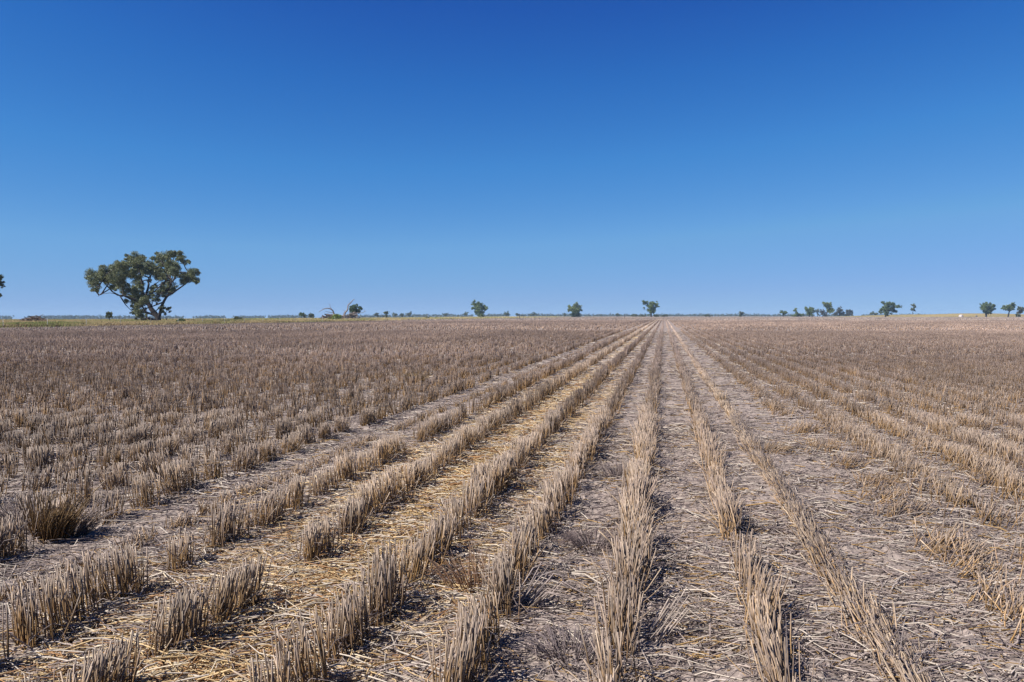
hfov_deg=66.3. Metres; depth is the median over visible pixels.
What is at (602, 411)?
straw clump
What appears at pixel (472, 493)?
straw clump
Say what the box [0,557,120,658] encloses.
straw clump
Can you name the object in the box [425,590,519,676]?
straw clump
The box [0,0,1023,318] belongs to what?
sky
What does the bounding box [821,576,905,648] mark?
straw clump
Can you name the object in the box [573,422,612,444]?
straw clump
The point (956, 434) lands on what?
straw clump
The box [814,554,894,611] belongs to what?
straw clump
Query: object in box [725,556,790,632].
straw clump
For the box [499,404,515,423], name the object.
straw clump
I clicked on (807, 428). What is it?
straw clump
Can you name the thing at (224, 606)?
straw clump
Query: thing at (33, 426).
straw clump
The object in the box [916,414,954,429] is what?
straw clump
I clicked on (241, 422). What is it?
straw clump
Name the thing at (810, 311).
leafy tree
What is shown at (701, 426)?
straw clump
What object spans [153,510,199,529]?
straw clump
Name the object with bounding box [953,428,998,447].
straw clump
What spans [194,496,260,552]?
straw clump
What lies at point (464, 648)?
straw clump
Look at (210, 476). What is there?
straw clump
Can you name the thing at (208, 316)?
woodland
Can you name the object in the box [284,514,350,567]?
straw clump
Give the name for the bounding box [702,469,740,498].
straw clump
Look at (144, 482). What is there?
straw clump
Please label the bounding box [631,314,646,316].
bush
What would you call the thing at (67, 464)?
straw clump
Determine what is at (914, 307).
tree
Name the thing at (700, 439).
straw clump
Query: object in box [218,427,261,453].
straw clump
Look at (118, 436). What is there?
straw clump
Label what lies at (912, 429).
straw clump
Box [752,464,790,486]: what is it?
straw clump
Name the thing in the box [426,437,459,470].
straw clump
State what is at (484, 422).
straw clump
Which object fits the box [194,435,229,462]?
straw clump
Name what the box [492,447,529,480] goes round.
straw clump
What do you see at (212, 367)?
stubble
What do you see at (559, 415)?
straw clump
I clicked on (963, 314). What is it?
hill
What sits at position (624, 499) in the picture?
straw clump
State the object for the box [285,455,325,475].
straw clump
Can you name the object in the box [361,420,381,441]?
straw clump
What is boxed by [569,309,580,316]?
bush
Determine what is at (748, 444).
straw clump
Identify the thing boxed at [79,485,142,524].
straw clump
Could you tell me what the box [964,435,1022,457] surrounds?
straw clump
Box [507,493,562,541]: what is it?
straw clump
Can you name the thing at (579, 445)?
straw clump
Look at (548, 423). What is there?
straw clump
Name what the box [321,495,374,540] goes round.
straw clump
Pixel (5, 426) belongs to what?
straw clump
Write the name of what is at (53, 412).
straw clump
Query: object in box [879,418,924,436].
straw clump
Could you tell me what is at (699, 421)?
straw clump
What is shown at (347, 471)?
straw clump
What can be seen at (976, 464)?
straw clump
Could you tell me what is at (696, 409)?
straw clump
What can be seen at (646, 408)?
straw clump
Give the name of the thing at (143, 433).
straw clump
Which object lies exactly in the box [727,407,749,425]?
straw clump
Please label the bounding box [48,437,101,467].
straw clump
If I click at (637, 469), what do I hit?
straw clump
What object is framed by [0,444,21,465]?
straw clump
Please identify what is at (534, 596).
straw tuft
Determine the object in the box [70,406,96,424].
straw clump
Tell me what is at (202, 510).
straw clump
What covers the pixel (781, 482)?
straw clump
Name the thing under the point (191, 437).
straw clump
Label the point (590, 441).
straw clump
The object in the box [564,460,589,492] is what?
straw clump
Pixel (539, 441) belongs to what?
straw clump
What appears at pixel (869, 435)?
straw clump
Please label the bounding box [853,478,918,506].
straw clump
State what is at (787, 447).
straw tuft
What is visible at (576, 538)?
straw tuft
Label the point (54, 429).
straw clump
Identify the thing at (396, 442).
straw clump
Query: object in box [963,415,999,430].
straw clump
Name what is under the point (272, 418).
straw clump
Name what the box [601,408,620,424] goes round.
straw clump
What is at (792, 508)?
straw clump
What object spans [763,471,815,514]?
straw clump
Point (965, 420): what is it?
straw clump
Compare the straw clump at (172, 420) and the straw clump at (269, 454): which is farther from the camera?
the straw clump at (172, 420)
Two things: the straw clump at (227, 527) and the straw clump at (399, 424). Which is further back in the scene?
the straw clump at (399, 424)
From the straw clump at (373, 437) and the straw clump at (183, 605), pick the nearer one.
the straw clump at (183, 605)
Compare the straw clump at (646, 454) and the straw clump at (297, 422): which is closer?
the straw clump at (646, 454)
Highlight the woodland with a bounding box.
[0,313,918,318]
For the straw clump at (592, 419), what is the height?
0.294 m
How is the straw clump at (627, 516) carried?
on the ground at (848, 548)
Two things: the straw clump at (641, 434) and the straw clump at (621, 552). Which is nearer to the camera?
the straw clump at (621, 552)
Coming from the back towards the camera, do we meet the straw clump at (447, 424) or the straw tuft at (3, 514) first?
the straw clump at (447, 424)
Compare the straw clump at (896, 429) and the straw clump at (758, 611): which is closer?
the straw clump at (758, 611)
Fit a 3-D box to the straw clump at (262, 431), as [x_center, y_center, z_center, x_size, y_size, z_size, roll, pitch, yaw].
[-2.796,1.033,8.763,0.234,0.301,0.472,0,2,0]
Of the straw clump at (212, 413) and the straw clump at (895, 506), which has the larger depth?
the straw clump at (212, 413)
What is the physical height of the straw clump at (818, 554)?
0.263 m
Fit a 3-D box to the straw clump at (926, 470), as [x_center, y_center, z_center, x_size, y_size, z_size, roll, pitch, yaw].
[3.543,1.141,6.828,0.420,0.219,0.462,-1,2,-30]
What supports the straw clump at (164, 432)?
on the ground at (848, 548)
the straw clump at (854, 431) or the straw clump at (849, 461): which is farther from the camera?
the straw clump at (854, 431)
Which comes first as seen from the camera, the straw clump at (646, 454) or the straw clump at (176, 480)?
the straw clump at (176, 480)
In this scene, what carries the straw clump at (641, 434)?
on the ground at (848, 548)
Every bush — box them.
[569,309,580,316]
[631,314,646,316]
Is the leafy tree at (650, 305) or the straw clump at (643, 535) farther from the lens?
the leafy tree at (650, 305)
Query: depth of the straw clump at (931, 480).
6.36 m
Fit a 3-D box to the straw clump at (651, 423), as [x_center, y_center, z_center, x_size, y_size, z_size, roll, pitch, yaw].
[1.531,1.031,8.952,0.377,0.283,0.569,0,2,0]
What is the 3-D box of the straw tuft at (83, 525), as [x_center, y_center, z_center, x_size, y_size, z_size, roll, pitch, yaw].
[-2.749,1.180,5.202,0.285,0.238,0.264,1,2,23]
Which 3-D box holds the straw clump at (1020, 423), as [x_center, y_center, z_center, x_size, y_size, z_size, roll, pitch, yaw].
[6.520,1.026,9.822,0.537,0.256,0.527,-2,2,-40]
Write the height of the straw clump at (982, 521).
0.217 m
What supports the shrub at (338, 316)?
on the ground at (848, 548)
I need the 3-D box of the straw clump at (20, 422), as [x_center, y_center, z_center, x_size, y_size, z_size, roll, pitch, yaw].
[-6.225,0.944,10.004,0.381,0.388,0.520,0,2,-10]
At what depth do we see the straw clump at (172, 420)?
10.11 m
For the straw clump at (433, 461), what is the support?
on the ground at (848, 548)
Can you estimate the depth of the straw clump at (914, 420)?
10.31 m
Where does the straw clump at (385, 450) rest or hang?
on the ground at (848, 548)
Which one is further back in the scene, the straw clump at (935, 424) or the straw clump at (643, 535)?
the straw clump at (935, 424)
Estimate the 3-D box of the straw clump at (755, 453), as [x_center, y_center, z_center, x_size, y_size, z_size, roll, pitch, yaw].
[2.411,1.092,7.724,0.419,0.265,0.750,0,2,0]
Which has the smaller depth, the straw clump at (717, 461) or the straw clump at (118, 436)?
the straw clump at (717, 461)
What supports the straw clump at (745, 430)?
on the ground at (848, 548)
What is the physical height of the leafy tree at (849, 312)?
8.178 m
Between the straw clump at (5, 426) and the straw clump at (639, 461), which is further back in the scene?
the straw clump at (5, 426)
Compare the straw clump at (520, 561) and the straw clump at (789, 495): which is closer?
the straw clump at (520, 561)
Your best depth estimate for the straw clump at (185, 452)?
7.43 m
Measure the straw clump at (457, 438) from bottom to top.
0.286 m
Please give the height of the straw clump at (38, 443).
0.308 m
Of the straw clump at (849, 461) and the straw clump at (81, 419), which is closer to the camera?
the straw clump at (849, 461)
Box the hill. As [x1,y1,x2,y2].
[834,313,1023,316]
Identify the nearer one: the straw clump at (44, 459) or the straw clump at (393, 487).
the straw clump at (393, 487)
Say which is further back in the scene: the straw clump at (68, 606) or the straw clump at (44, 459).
the straw clump at (44, 459)
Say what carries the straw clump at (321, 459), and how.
on the ground at (848, 548)
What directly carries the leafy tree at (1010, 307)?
on the ground at (848, 548)
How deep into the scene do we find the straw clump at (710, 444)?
7.48 m
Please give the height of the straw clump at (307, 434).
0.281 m
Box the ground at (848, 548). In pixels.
[0,316,1023,681]
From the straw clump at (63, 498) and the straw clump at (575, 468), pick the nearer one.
the straw clump at (63, 498)
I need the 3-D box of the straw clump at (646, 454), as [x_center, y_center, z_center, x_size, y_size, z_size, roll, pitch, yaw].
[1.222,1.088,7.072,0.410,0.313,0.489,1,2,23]
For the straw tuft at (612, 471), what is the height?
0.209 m
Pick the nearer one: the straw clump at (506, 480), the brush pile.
the straw clump at (506, 480)
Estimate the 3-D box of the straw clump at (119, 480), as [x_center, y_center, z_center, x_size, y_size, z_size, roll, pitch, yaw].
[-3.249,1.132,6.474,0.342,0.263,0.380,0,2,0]
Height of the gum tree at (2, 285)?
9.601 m
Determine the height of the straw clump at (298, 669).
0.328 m
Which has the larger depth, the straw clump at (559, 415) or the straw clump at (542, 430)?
the straw clump at (559, 415)
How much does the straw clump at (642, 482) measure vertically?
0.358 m
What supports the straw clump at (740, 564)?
on the ground at (848, 548)
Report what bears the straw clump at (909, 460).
on the ground at (848, 548)
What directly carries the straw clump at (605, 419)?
on the ground at (848, 548)
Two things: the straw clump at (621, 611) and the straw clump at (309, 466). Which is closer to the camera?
the straw clump at (621, 611)
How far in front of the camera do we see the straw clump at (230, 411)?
10.30 m
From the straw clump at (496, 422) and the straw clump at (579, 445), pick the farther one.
the straw clump at (496, 422)
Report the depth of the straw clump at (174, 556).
4.49 m
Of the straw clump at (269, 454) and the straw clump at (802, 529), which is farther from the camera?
the straw clump at (269, 454)
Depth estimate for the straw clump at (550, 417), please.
9.62 m
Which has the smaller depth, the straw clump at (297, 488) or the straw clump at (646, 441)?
the straw clump at (297, 488)
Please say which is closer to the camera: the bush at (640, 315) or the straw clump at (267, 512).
the straw clump at (267, 512)
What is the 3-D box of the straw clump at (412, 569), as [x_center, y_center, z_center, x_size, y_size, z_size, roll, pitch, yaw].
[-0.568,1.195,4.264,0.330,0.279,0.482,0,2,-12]
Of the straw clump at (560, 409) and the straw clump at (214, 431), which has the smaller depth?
the straw clump at (214, 431)
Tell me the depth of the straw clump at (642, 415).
9.38 m
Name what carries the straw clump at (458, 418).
on the ground at (848, 548)
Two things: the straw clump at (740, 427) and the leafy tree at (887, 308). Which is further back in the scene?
the leafy tree at (887, 308)
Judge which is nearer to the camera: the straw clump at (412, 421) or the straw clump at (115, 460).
the straw clump at (115, 460)
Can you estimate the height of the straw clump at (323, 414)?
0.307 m
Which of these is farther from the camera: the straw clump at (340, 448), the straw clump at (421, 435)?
the straw clump at (421, 435)
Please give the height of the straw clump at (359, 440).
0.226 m
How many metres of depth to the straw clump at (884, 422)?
9.80 m
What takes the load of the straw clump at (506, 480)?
on the ground at (848, 548)
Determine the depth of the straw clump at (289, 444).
8.16 m
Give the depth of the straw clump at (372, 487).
5.62 m
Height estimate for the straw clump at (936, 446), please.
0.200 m
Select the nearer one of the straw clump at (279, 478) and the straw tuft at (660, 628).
the straw tuft at (660, 628)
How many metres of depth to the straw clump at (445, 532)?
4.65 m
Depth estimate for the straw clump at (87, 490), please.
6.04 m
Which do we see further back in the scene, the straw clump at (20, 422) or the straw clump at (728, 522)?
the straw clump at (20, 422)
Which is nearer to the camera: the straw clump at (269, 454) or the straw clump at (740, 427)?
the straw clump at (269, 454)
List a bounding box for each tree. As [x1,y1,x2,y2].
[0,274,5,296]
[84,250,200,320]
[105,311,112,320]
[319,299,364,318]
[349,303,362,313]
[471,300,488,316]
[567,302,582,311]
[642,300,659,316]
[791,308,803,316]
[804,306,814,316]
[819,309,826,316]
[822,302,834,316]
[833,306,844,315]
[844,309,852,315]
[878,301,901,316]
[910,303,916,313]
[979,302,995,316]
[1000,302,1015,316]
[1015,306,1023,316]
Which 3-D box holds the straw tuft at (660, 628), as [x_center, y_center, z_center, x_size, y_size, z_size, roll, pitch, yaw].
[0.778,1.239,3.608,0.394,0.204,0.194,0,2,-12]
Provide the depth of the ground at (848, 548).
5.28 m
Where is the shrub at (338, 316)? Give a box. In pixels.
[332,314,341,318]
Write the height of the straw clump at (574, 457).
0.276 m
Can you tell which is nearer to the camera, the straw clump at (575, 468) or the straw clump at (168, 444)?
the straw clump at (575, 468)
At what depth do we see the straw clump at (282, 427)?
9.21 m
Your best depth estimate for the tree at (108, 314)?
159.72 m
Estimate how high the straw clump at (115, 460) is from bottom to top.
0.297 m
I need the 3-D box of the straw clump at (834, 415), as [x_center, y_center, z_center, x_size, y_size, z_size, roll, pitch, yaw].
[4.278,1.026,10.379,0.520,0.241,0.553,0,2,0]
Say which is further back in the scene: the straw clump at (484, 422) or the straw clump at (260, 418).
the straw clump at (260, 418)
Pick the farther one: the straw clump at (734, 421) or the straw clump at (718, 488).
the straw clump at (734, 421)
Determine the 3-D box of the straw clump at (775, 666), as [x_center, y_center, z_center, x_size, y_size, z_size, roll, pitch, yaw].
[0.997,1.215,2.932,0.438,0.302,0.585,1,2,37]
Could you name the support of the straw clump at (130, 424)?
on the ground at (848, 548)
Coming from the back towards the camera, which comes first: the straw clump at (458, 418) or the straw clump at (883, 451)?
the straw clump at (458, 418)
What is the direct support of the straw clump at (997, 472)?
on the ground at (848, 548)
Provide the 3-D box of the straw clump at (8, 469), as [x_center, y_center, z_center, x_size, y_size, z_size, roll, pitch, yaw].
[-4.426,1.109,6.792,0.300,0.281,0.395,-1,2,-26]
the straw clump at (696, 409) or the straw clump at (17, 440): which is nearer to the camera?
the straw clump at (17, 440)
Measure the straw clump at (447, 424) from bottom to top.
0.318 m
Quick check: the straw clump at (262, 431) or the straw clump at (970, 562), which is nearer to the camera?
the straw clump at (970, 562)
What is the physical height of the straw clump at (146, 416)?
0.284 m
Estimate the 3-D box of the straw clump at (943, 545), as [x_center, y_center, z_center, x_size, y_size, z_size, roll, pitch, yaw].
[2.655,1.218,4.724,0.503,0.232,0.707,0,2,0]
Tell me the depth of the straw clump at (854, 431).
9.04 m
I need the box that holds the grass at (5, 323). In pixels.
[0,316,558,327]
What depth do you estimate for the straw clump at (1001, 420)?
10.33 m
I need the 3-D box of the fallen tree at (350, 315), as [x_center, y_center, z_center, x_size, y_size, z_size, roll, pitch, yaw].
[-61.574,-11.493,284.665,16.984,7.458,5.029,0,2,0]
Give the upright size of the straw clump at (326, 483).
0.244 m
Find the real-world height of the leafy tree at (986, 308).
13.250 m
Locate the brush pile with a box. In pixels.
[19,315,46,320]
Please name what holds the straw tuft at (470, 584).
on the ground at (848, 548)
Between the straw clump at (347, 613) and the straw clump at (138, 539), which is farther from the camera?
the straw clump at (138, 539)
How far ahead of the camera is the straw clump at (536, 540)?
4.70 m
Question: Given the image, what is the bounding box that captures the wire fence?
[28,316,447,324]
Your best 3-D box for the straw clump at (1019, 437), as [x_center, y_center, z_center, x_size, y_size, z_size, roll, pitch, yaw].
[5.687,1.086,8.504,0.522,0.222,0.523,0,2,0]
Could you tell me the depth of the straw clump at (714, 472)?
6.53 m
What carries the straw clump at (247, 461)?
on the ground at (848, 548)
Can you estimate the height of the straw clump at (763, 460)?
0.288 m
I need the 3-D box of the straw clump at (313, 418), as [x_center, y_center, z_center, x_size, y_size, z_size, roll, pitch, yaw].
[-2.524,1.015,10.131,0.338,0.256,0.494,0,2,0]
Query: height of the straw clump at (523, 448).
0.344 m
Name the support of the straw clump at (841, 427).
on the ground at (848, 548)
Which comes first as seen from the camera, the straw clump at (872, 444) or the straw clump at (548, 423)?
the straw clump at (872, 444)
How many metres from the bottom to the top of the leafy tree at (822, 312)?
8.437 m
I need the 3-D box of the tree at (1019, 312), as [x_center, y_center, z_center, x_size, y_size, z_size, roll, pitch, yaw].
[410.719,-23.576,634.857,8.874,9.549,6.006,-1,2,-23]
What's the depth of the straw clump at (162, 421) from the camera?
9.82 m
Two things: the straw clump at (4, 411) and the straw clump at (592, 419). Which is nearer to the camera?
the straw clump at (592, 419)
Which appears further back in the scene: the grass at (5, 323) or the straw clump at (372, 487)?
the grass at (5, 323)
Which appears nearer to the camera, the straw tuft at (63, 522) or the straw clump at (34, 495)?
the straw tuft at (63, 522)
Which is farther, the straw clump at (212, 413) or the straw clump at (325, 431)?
the straw clump at (212, 413)
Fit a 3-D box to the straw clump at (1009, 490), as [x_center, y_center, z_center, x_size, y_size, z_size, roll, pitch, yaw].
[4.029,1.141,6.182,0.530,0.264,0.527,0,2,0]
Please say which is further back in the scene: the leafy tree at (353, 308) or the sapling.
the leafy tree at (353, 308)
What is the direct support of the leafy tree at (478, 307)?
on the ground at (848, 548)
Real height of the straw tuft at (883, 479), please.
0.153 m
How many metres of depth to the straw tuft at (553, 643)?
3.36 m
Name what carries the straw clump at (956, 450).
on the ground at (848, 548)
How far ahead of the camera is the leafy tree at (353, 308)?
299.37 m
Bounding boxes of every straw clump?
[0,407,16,421]
[0,412,8,428]
[0,418,33,442]
[0,427,34,452]
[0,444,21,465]
[0,453,20,478]
[0,510,38,561]
[0,542,53,608]
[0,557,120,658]
[4,405,40,428]
[10,453,61,493]
[11,444,66,475]
[11,487,61,518]
[13,428,60,459]
[22,413,53,435]
[24,420,64,442]
[26,628,144,681]
[28,493,83,546]
[43,455,102,484]
[44,408,63,422]
[45,464,106,506]
[46,410,71,431]
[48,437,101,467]
[52,423,92,449]
[53,540,104,579]
[55,414,95,439]
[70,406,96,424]
[70,541,170,612]
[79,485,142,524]
[86,420,120,444]
[86,443,132,473]
[87,412,121,429]
[93,429,126,456]
[96,461,142,491]
[107,522,168,549]
[110,438,169,464]
[111,578,219,669]
[114,406,150,425]
[115,414,148,438]
[123,422,157,449]
[124,470,171,510]
[128,447,172,480]
[139,413,168,430]
[141,405,154,421]
[149,455,211,495]
[151,422,179,440]
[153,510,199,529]
[153,525,212,574]
[154,431,184,457]
[159,411,189,425]
[169,483,246,515]
[173,414,204,436]
[176,441,203,467]
[177,421,205,446]
[188,553,288,629]
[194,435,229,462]
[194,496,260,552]
[197,447,234,481]
[198,418,233,439]
[199,408,223,429]
[216,406,246,424]
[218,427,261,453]
[224,412,249,435]
[226,440,265,472]
[226,471,277,497]
[233,609,352,681]
[238,480,300,529]
[249,410,276,427]
[250,421,276,443]
[253,438,285,462]
[254,461,297,484]
[265,403,291,423]
[270,416,297,439]
[270,474,316,512]
[277,431,313,454]
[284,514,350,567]
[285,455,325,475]
[288,413,310,433]
[296,422,319,446]
[296,581,395,665]
[304,409,323,426]
[304,448,338,467]
[307,465,350,497]
[309,421,335,440]
[316,404,328,422]
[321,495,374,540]
[327,449,361,486]
[329,427,356,456]
[331,414,351,434]
[337,538,433,628]
[347,428,372,447]
[350,448,387,475]
[350,476,404,521]
[355,407,383,425]
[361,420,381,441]
[364,434,404,466]
[371,465,423,508]
[385,414,412,431]
[386,432,414,457]
[393,529,440,588]
[396,459,441,495]
[399,415,419,426]
[405,602,510,681]
[406,508,472,563]
[412,420,433,442]
[415,451,449,483]
[419,414,450,438]
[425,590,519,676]
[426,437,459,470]
[430,489,470,543]
[439,407,458,430]
[445,407,463,425]
[446,423,474,450]
[446,433,471,460]
[449,474,501,521]
[456,544,541,621]
[468,459,504,504]
[469,424,488,444]
[469,450,528,493]
[471,414,494,437]
[480,521,551,585]
[487,406,508,430]
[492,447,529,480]
[495,408,514,426]
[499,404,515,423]
[499,436,543,469]
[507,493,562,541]
[514,508,558,560]
[520,435,538,457]
[523,422,553,445]
[530,430,549,452]
[538,476,585,524]
[539,409,566,433]
[539,419,553,438]
[546,466,591,507]
[549,408,564,427]
[553,404,568,422]
[563,450,598,478]
[564,442,593,473]
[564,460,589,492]
[568,431,604,463]
[568,621,656,681]
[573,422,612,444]
[575,424,606,451]
[580,535,670,610]
[581,571,654,660]
[583,513,670,586]
[587,413,612,437]
[590,406,614,428]
[597,412,616,430]
[597,500,659,559]
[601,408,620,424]
[604,468,673,515]
[611,484,669,533]
[615,460,667,504]
[620,433,660,463]
[620,456,655,489]
[623,420,661,447]
[626,429,657,455]
[628,410,663,434]
[634,410,660,431]
[636,418,661,442]
[636,444,671,475]
[638,402,663,426]
[685,409,712,426]
[685,412,711,429]
[686,415,718,438]
[686,423,717,443]
[687,428,721,449]
[687,430,724,460]
[688,404,705,423]
[693,446,734,481]
[694,461,743,491]
[695,485,752,543]
[699,435,726,471]
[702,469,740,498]
[703,482,748,520]
[714,528,777,591]
[721,587,811,671]
[724,614,820,681]
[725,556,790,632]
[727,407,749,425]
[728,408,754,431]
[732,422,755,434]
[734,427,757,440]
[735,437,771,457]
[735,438,775,464]
[738,430,765,450]
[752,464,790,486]
[753,449,787,477]
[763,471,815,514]
[766,470,813,493]
[773,497,826,536]
[775,414,825,434]
[783,511,843,557]
[795,435,846,454]
[800,531,862,582]
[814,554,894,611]
[815,410,857,425]
[820,443,874,469]
[821,419,872,433]
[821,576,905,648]
[822,409,859,428]
[835,422,879,440]
[841,468,898,489]
[841,594,953,681]
[842,427,884,447]
[848,434,906,455]
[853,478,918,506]
[855,410,900,425]
[862,480,943,519]
[863,414,908,431]
[863,442,930,463]
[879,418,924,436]
[881,449,934,474]
[893,460,941,484]
[899,424,942,441]
[904,409,944,425]
[904,431,956,449]
[905,468,972,497]
[910,517,1007,568]
[912,439,966,455]
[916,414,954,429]
[918,416,968,436]
[925,481,1005,508]
[927,438,991,466]
[938,423,990,441]
[938,448,1011,476]
[942,411,990,427]
[943,494,1023,529]
[943,547,1023,582]
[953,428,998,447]
[958,564,1023,623]
[962,456,1023,488]
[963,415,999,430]
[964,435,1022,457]
[982,440,1023,466]
[988,425,1023,442]
[989,467,1023,502]
[990,412,1023,426]
[1001,447,1023,470]
[1011,416,1023,429]
[1011,428,1023,448]
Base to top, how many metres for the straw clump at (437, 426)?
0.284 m
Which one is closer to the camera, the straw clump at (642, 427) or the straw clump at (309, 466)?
the straw clump at (309, 466)
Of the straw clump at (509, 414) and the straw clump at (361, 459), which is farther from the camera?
the straw clump at (509, 414)
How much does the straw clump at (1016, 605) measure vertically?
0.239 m
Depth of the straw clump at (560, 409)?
10.40 m
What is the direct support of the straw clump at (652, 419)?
on the ground at (848, 548)
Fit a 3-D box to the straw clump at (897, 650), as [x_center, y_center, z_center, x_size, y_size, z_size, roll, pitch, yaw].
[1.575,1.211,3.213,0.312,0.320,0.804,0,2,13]
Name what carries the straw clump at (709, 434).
on the ground at (848, 548)
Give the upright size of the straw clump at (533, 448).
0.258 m
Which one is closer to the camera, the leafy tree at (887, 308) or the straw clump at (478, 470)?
the straw clump at (478, 470)
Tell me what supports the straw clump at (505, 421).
on the ground at (848, 548)
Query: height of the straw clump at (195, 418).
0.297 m
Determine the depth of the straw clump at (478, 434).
8.76 m
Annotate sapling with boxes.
[157,305,171,319]
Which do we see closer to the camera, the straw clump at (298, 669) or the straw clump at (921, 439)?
the straw clump at (298, 669)
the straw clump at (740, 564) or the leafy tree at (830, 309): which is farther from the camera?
the leafy tree at (830, 309)
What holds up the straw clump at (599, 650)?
on the ground at (848, 548)
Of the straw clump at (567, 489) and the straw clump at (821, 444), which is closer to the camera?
the straw clump at (567, 489)
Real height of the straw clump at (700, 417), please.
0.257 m
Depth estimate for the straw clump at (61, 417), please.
9.84 m
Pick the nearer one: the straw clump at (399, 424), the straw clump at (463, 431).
the straw clump at (463, 431)
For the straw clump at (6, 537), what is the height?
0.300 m
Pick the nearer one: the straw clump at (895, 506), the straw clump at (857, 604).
the straw clump at (857, 604)
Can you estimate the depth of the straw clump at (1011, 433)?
9.00 m
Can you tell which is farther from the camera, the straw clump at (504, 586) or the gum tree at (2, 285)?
the gum tree at (2, 285)
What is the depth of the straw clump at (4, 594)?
4.03 m
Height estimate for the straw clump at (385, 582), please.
0.363 m
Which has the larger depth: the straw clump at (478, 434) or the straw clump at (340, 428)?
the straw clump at (340, 428)
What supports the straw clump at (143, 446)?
on the ground at (848, 548)
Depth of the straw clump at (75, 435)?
8.47 m
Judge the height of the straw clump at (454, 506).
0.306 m
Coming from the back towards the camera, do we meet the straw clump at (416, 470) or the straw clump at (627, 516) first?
the straw clump at (416, 470)
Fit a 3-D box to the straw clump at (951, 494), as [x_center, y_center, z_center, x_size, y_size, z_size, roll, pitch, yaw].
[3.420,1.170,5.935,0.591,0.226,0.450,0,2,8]
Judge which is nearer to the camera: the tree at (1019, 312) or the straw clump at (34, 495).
the straw clump at (34, 495)
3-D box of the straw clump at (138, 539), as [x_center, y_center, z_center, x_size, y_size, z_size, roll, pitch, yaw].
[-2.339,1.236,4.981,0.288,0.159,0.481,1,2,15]
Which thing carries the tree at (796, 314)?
on the ground at (848, 548)
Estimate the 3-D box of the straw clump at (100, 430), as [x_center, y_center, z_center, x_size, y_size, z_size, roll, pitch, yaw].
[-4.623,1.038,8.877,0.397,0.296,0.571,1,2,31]
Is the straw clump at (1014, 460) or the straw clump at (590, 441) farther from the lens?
the straw clump at (590, 441)
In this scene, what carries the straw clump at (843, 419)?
on the ground at (848, 548)
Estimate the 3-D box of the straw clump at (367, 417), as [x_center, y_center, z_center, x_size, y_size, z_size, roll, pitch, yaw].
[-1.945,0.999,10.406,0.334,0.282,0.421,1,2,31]
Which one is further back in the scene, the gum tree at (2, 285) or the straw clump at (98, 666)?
the gum tree at (2, 285)
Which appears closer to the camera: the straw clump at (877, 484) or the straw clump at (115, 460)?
the straw clump at (877, 484)
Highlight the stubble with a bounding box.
[0,317,1023,681]
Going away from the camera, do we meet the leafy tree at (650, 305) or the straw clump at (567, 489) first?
the straw clump at (567, 489)
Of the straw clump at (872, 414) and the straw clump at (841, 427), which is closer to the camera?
the straw clump at (841, 427)
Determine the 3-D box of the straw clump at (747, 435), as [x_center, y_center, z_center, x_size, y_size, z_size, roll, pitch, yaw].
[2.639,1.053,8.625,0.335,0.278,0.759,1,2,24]
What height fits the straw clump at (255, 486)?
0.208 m
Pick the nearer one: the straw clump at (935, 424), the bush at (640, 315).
the straw clump at (935, 424)
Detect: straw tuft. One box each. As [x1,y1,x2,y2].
[0,488,53,537]
[16,488,91,543]
[71,498,118,537]
[401,369,433,382]
[416,542,487,594]
[508,617,644,673]
[514,560,590,608]
[551,524,624,553]
[591,457,631,477]
[646,587,711,640]
[749,440,797,453]
[851,469,906,488]
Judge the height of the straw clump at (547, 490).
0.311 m
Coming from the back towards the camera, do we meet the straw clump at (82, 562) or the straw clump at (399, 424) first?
the straw clump at (399, 424)
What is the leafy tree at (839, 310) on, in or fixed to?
on the ground at (848, 548)
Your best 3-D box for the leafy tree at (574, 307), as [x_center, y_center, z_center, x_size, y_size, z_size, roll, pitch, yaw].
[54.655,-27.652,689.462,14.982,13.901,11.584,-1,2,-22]
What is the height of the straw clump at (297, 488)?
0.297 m
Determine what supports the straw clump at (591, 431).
on the ground at (848, 548)
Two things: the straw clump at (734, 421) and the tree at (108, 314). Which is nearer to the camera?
the straw clump at (734, 421)
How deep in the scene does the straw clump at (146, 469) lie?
6.96 m
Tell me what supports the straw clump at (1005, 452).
on the ground at (848, 548)
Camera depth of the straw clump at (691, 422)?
10.17 m
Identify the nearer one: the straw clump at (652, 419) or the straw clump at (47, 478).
the straw clump at (47, 478)
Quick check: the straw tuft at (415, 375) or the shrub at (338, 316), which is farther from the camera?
the shrub at (338, 316)
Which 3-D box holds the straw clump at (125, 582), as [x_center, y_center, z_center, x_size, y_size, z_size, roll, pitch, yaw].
[-1.988,1.187,3.986,0.376,0.332,0.493,0,2,0]
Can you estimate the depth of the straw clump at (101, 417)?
9.75 m
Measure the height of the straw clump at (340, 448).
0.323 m
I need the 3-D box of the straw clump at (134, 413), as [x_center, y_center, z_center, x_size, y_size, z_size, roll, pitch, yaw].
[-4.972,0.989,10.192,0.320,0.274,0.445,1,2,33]
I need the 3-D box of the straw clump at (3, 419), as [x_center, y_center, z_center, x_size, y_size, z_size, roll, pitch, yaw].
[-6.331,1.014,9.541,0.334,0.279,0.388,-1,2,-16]
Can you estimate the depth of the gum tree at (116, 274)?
167.28 m

